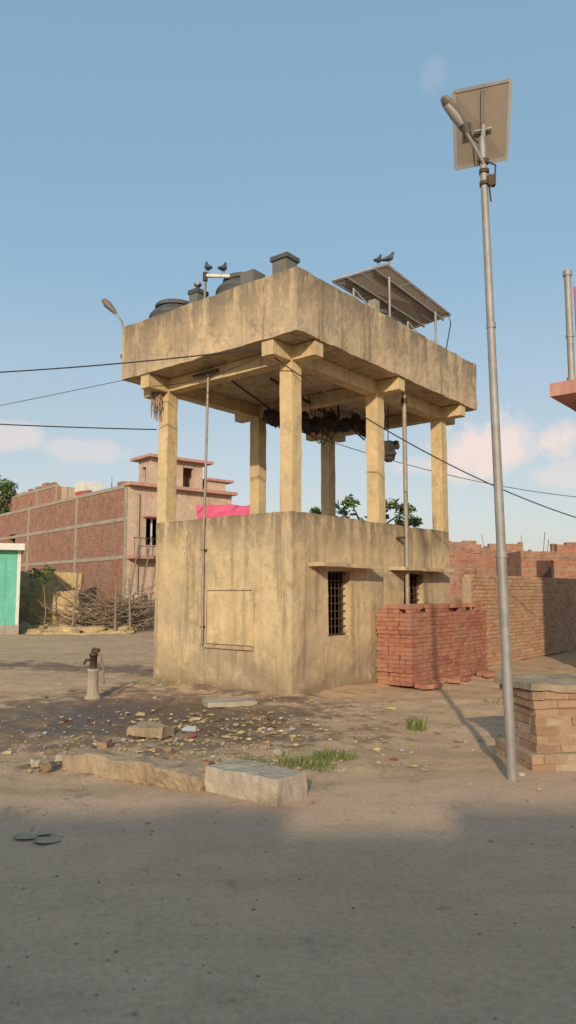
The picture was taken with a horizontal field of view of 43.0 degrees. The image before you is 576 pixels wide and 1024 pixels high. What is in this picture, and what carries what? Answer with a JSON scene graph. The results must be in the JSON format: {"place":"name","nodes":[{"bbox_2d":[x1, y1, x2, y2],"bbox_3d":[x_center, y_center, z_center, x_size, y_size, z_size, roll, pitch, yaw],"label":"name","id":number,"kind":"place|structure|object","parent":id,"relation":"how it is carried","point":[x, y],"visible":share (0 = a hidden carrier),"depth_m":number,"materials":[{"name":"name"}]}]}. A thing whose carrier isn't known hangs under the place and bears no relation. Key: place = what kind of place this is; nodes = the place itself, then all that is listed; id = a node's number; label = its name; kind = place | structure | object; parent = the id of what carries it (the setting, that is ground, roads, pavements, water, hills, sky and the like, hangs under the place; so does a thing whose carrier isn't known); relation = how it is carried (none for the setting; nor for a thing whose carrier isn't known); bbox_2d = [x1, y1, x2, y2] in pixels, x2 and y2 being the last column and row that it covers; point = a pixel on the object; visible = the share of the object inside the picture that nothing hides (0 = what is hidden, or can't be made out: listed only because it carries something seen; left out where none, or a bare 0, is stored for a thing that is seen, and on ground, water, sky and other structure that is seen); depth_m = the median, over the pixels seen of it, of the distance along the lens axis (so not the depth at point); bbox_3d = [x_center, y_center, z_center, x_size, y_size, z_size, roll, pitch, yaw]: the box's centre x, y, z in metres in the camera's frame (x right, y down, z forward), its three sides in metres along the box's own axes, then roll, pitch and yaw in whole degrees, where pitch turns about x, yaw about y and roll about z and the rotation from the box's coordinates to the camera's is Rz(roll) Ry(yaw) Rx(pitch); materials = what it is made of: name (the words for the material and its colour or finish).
{"place":"outdoors","nodes":[
{"label":"outdoors","id":0,"kind":"place"},
{"bbox_2d":[0,628,575,1023],"bbox_3d":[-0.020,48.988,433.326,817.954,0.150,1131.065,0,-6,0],"label":"ground","id":1,"kind":"structure","parent":0,"point":[442,973],"depth_m":4.32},
{"bbox_2d":[0,475,18,513],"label":"leafy tree","id":2,"kind":"object","parent":1,"relation":"on","point":[6,488],"visible":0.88,"depth_m":52.36,"materials":[{"name":"green plant"}]},
{"bbox_2d":[0,543,24,634],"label":"green house","id":3,"kind":"structure","parent":1,"relation":"on","point":[10,560],"depth_m":28.09,"materials":[{"name":"paint"}]},
{"bbox_2d":[13,831,60,842],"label":"cow dung pats","id":4,"kind":"object","parent":1,"relation":"on","point":[42,838],"visible":1,"depth_m":4.78,"materials":[{"name":"plant"}]},
{"bbox_2d":[27,565,56,626],"bbox_3d":[-10.066,3.553,29.803,1.233,2.824,0.751,0,-6,0],"label":"leafy shrub","id":5,"kind":"object","parent":1,"relation":"on","point":[50,570],"visible":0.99,"depth_m":29.89,"materials":[{"name":"green plant"}]},
{"bbox_2d":[0,482,101,511],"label":"brick house","id":6,"kind":"structure","parent":1,"relation":"on","point":[44,493],"depth_m":47.86,"materials":[{"name":"paint"}]},
{"bbox_2d":[18,570,94,625],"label":"mud wall","id":7,"kind":"structure","parent":1,"relation":"on","point":[30,611],"depth_m":31.29,"materials":[{"name":"paint"}]},
{"bbox_2d":[0,481,127,622],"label":"brick walls","id":8,"kind":"structure","parent":1,"relation":"on","point":[86,530],"depth_m":35.92,"materials":[{"name":"brick"}]},
{"bbox_2d":[130,453,233,490],"bbox_3d":[-5.070,-1.562,35.535,4.900,1.730,2.050,5,-8,-39],"label":"roof room","id":9,"kind":"object","parent":8,"relation":"on","point":[189,472],"visible":0.56,"depth_m":34.82,"materials":[{"name":"paint"}]},
{"bbox_2d":[18,593,147,634],"bbox_3d":[-8.893,4.356,29.460,6.705,2.196,3.994,1,-6,-12],"label":"earth mound","id":10,"kind":"object","parent":1,"relation":"on","point":[28,628],"visible":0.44,"depth_m":28.76,"materials":[{"name":"soil"}]},
{"bbox_2d":[26,536,155,630],"bbox_3d":[-7.574,2.998,30.635,5.940,4.113,6.389,5,-8,-39],"label":"brushwood pile","id":11,"kind":"object","parent":1,"relation":"on","point":[99,615],"visible":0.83,"depth_m":29.77,"materials":[{"name":"brown wood"}]},
{"bbox_2d":[83,647,104,699],"bbox_3d":[-2.973,2.466,11.190,0.237,0.790,0.352,5,-8,-39],"label":"hand pump","id":12,"kind":"object","parent":1,"relation":"on","point":[92,683],"visible":0.99,"depth_m":11.13,"materials":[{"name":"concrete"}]},
{"bbox_2d":[61,748,206,790],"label":"broken kerb beam","id":13,"kind":"structure","parent":1,"relation":"on","point":[125,766],"depth_m":6.35,"materials":[{"name":"concrete"}]},
{"bbox_2d":[127,723,175,738],"bbox_3d":[-1.540,2.487,8.331,0.510,0.156,0.289,-3,-7,23],"label":"stone block","id":14,"kind":"object","parent":1,"relation":"on","point":[156,731],"depth_m":8.25,"materials":[{"name":"stone"}]},
{"bbox_2d":[123,481,237,628],"bbox_3d":[-10.156,2.810,40.190,5.800,6.550,17.700,5,-8,-39],"label":"plastered side","id":15,"kind":"object","parent":1,"relation":"on","point":[142,511],"visible":0.16,"depth_m":32.84,"materials":[{"name":"paint"}]},
{"bbox_2d":[202,696,257,707],"bbox_3d":[-0.850,2.760,10.613,0.743,0.094,0.517,2,-7,-17],"label":"concrete slab fragment","id":16,"kind":"object","parent":1,"relation":"on","point":[222,702],"visible":0.98,"depth_m":10.46,"materials":[{"name":"grey concrete"}]},
{"bbox_2d":[206,758,309,806],"bbox_3d":[-0.259,2.176,5.869,0.803,0.246,0.404,-5,-8,40],"label":"concrete kerb block","id":17,"kind":"object","parent":1,"relation":"on","point":[275,786],"depth_m":5.72,"materials":[{"name":"grey concrete"}]},
{"bbox_2d":[1,683,540,832],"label":"litter","id":18,"kind":"object","parent":1,"relation":"on","point":[189,728],"visible":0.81,"depth_m":8.40,"materials":[{"name":"plastic"}]},
{"bbox_2d":[0,677,574,1018],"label":"rubble","id":19,"kind":"object","parent":1,"relation":"on","point":[41,764],"visible":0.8,"depth_m":7.40,"materials":[{"name":"stone"}]},
{"bbox_2d":[154,511,449,694],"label":"walls","id":20,"kind":"structure","parent":1,"relation":"on","point":[268,557],"depth_m":12.39,"materials":[{"name":"paint"}]},
{"bbox_2d":[196,504,249,517],"bbox_3d":[-2.449,2.278,29.129,2.222,5.003,2.699,0,-6,0],"label":"pink canopy","id":21,"kind":"object","parent":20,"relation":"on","point":[212,511],"visible":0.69,"depth_m":28.07,"materials":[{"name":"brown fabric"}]},
{"bbox_2d":[204,588,254,650],"bbox_3d":[-0.982,1.760,12.091,1.100,0.990,0.048,-5,-8,39],"label":"wall hatch","id":22,"kind":"object","parent":20,"relation":"attached to","point":[229,618],"depth_m":12.08,"materials":[{"name":"paint"}]},
{"bbox_2d":[193,368,409,643],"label":"downpipes","id":23,"kind":"object","parent":20,"relation":"attached to","point":[405,537],"visible":0.87,"depth_m":13.66,"materials":[{"name":"metal"}]},
{"bbox_2d":[157,360,448,532],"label":"columns","id":24,"kind":"structure","parent":20,"relation":"on","point":[290,466],"depth_m":13.62,"materials":[{"name":"paint"}]},
{"bbox_2d":[140,338,464,442],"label":"beams","id":25,"kind":"structure","parent":24,"relation":"on","point":[309,355],"depth_m":13.56,"materials":[{"name":"paint"}]},
{"bbox_2d":[151,392,162,421],"bbox_3d":[-2.420,-2.041,13.599,0.274,0.691,0.191,-5,-8,39],"label":"ragged cloth","id":26,"kind":"object","parent":25,"relation":"attached to","point":[156,400],"visible":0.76,"depth_m":13.58,"materials":[{"name":"beige fabric"}]},
{"bbox_2d":[153,355,261,386],"bbox_3d":[-1.397,-2.344,12.393,2.703,0.161,0.014,-5,-8,39],"label":"overhead wire","id":27,"kind":"object","parent":25,"relation":"attached to","point":[211,375],"visible":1,"depth_m":12.29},
{"bbox_2d":[231,377,365,444],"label":"ceiling pipes and cable tangle","id":28,"kind":"object","parent":25,"relation":"attached to","point":[328,421],"visible":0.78,"depth_m":15.73,"materials":[{"name":"metal"}]},
{"bbox_2d":[312,435,575,496],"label":"overhead wire","id":29,"kind":"object","parent":28,"relation":"attached to","point":[447,474],"visible":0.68,"depth_m":18.35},
{"bbox_2d":[121,266,477,421],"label":"roof slab and parapet","id":30,"kind":"structure","parent":25,"relation":"on","point":[296,305],"depth_m":12.72,"materials":[{"name":"beige concrete"}]},
{"bbox_2d":[102,298,123,356],"bbox_3d":[-3.314,-3.451,13.957,0.508,1.296,0.199,0,-6,0],"label":"street lamp","id":31,"kind":"object","parent":30,"relation":"attached to","point":[108,305],"visible":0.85,"depth_m":13.94,"materials":[{"name":"metal"}]},
{"bbox_2d":[149,298,188,317],"bbox_3d":[-2.147,-3.265,13.910,1.000,1.355,1.000,-5,-8,39],"label":"water tank","id":32,"kind":"object","parent":30,"relation":"on","point":[164,306],"visible":0.16,"depth_m":13.61,"materials":[{"name":"plastic"}]},
{"bbox_2d":[194,279,201,287],"bbox_3d":[-1.673,-4.239,13.608,0.144,0.267,0.338,0,-6,-2],"label":"pigeon","id":33,"kind":"object","parent":30,"relation":"on","point":[198,284],"visible":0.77,"depth_m":13.55,"materials":[{"name":"grey paint"}]},
{"bbox_2d":[216,272,242,293],"bbox_3d":[-0.808,-3.456,13.357,1.040,1.615,1.040,-5,-8,39],"label":"water tank","id":34,"kind":"object","parent":30,"relation":"on","point":[228,283],"visible":0.1,"depth_m":13.03,"materials":[{"name":"plastic"}]},
{"bbox_2d":[188,251,425,337],"bbox_3d":[0.612,-3.488,13.367,1.720,1.680,4.770,-26,-27,76],"label":"roof pipework","id":35,"kind":"object","parent":30,"relation":"on","point":[283,261],"visible":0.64,"depth_m":12.82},
{"bbox_2d":[204,261,212,271],"bbox_3d":[-1.440,-4.454,13.256,0.144,0.267,0.338,3,-7,-24],"label":"pigeon","id":36,"kind":"object","parent":35,"relation":"on","point":[207,267],"visible":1,"depth_m":13.21,"materials":[{"name":"grey paint"}]},
{"bbox_2d":[217,262,226,273],"bbox_3d":[-1.182,-4.420,13.195,0.144,0.267,0.338,-2,-7,21],"label":"pigeon","id":37,"kind":"object","parent":35,"relation":"on","point":[223,267],"visible":1,"depth_m":13.16,"materials":[{"name":"grey paint"}]},
{"bbox_2d":[380,309,396,320],"bbox_3d":[1.772,-3.250,14.506,0.840,1.455,0.840,-5,-8,39],"label":"water tank","id":38,"kind":"object","parent":30,"relation":"on","point":[384,311],"visible":0.06,"depth_m":14.36,"materials":[{"name":"plastic"}]},
{"bbox_2d":[330,263,450,347],"bbox_3d":[2.166,-3.600,14.656,0.672,2.183,3.734,-5,-8,41],"label":"solar panel array","id":39,"kind":"object","parent":30,"relation":"on","point":[402,299],"visible":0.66,"depth_m":14.57,"materials":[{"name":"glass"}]},
{"bbox_2d":[373,254,381,265],"bbox_3d":[1.708,-4.818,13.927,0.144,0.267,0.338,-4,-7,32],"label":"pigeon","id":40,"kind":"object","parent":39,"relation":"on","point":[378,259],"visible":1,"depth_m":13.89,"materials":[{"name":"grey paint"}]},
{"bbox_2d":[382,252,393,263],"bbox_3d":[1.909,-4.885,14.055,0.338,0.267,0.144,3,-7,-23],"label":"pigeon","id":41,"kind":"object","parent":39,"relation":"on","point":[388,258],"visible":1,"depth_m":14.02,"materials":[{"name":"grey paint"}]},
{"bbox_2d":[384,436,399,461],"bbox_3d":[2.057,-1.636,15.283,0.552,1.226,0.363,0,-6,3],"label":"hanging motor box","id":42,"kind":"object","parent":30,"relation":"hanging from","point":[390,446],"visible":0.58,"depth_m":15.14,"materials":[{"name":"black metal"}]},
{"bbox_2d":[261,348,575,517],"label":"overhead wire","id":43,"kind":"object","parent":25,"relation":"attached to","point":[414,445],"visible":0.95,"depth_m":12.24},
{"bbox_2d":[328,571,418,635],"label":"window grilles","id":44,"kind":"object","parent":20,"relation":"attached to","point":[414,599],"depth_m":12.53,"materials":[{"name":"metal"}]},
{"bbox_2d":[308,563,453,572],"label":"window shades","id":45,"kind":"object","parent":20,"relation":"attached to","point":[369,567],"depth_m":12.60,"materials":[{"name":"paint"}]},
{"bbox_2d":[133,679,502,772],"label":"grass tufts","id":46,"kind":"object","parent":1,"relation":"on","point":[412,725],"visible":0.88,"depth_m":7.05,"materials":[{"name":"green plant"}]},
{"bbox_2d":[309,493,423,526],"bbox_3d":[2.563,1.819,24.025,3.840,5.019,1.124,-1,-6,5],"label":"leafy tree","id":47,"kind":"object","parent":1,"relation":"on","point":[351,502],"visible":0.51,"depth_m":24.13,"materials":[{"name":"green plant"}]},
{"bbox_2d":[376,603,495,689],"bbox_3d":[2.942,2.418,13.717,1.210,1.379,3.314,-5,-8,39],"label":"brick pile","id":48,"kind":"object","parent":1,"relation":"on","point":[428,646],"visible":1,"depth_m":13.06,"materials":[{"name":"red brick"}]},
{"bbox_2d":[449,542,496,602],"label":"brick house","id":49,"kind":"structure","parent":1,"relation":"on","point":[463,560],"depth_m":30.67,"materials":[{"name":"brick"}]},
{"bbox_2d":[441,78,517,780],"bbox_3d":[1.793,-0.862,6.586,0.636,6.437,0.774,-2,-7,17],"label":"solar street lamp","id":50,"kind":"object","parent":1,"relation":"on","point":[479,115],"visible":0.97,"depth_m":6.74,"materials":[{"name":"metal"}]},
{"bbox_2d":[449,535,522,554],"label":"brick house","id":51,"kind":"structure","parent":1,"relation":"on","point":[510,548],"depth_m":36.24,"materials":[{"name":"brick"}]},
{"bbox_2d":[462,574,575,665],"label":"bricks","id":52,"kind":"object","parent":1,"relation":"on","point":[568,595],"visible":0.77,"depth_m":18.11,"materials":[{"name":"brown brick"}]},
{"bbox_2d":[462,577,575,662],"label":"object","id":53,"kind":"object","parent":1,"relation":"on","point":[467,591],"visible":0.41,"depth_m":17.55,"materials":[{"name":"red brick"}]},
{"bbox_2d":[495,674,575,770],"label":"brick pier","id":54,"kind":"structure","parent":1,"relation":"on","point":[545,718],"depth_m":6.73,"materials":[{"name":"brick"}]},
{"bbox_2d":[496,532,575,578],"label":"brick house","id":55,"kind":"structure","parent":1,"relation":"on","point":[559,561],"depth_m":28.11,"materials":[{"name":"brick"}]},
{"bbox_2d":[550,544,556,550],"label":"brick house","id":56,"kind":"structure","parent":1,"relation":"on","point":[551,547],"depth_m":45.17,"materials":[{"name":"brick"}]},
{"bbox_3d":[-14.000,-0.415,13.223,1.000,7.100,0.240,0,-6,0],"label":"utility pole","id":57,"kind":"object","parent":1,"relation":"on","visible":0},
{"bbox_2d":[0,379,126,405],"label":"overhead wire","id":58,"kind":"object","parent":57,"relation":"attached to","point":[63,392],"visible":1,"depth_m":13.60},
{"bbox_2d":[0,424,156,429],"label":"overhead wire","id":59,"kind":"object","parent":57,"relation":"attached to","point":[78,427],"visible":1,"depth_m":13.57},
{"bbox_2d":[0,348,260,372],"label":"overhead wire","id":60,"kind":"object","parent":57,"relation":"attached to","point":[129,362],"visible":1,"depth_m":11.82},
{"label":"walls","id":61,"kind":"object","parent":1,"relation":"on","visible":0},
{"bbox_2d":[549,379,575,411],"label":"roof slab","id":62,"kind":"structure","parent":61,"relation":"on","point":[563,392],"depth_m":13.25,"materials":[{"name":"pink paint"}]},
{"bbox_2d":[563,269,575,380],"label":"steel post","id":63,"kind":"object","parent":62,"relation":"on","point":[567,274],"visible":0.88,"depth_m":13.29,"materials":[{"name":"grey metal"}]},
{"bbox_2d":[574,287,575,330],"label":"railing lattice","id":64,"kind":"object","parent":62,"relation":"on","point":[575,305],"visible":1,"depth_m":13.35,"materials":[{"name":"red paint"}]},
{"bbox_2d":[0,0,575,550],"label":"sky","id":65,"kind":"structure","parent":0,"point":[144,143],"materials":[{"name":"blue"}]}
]}

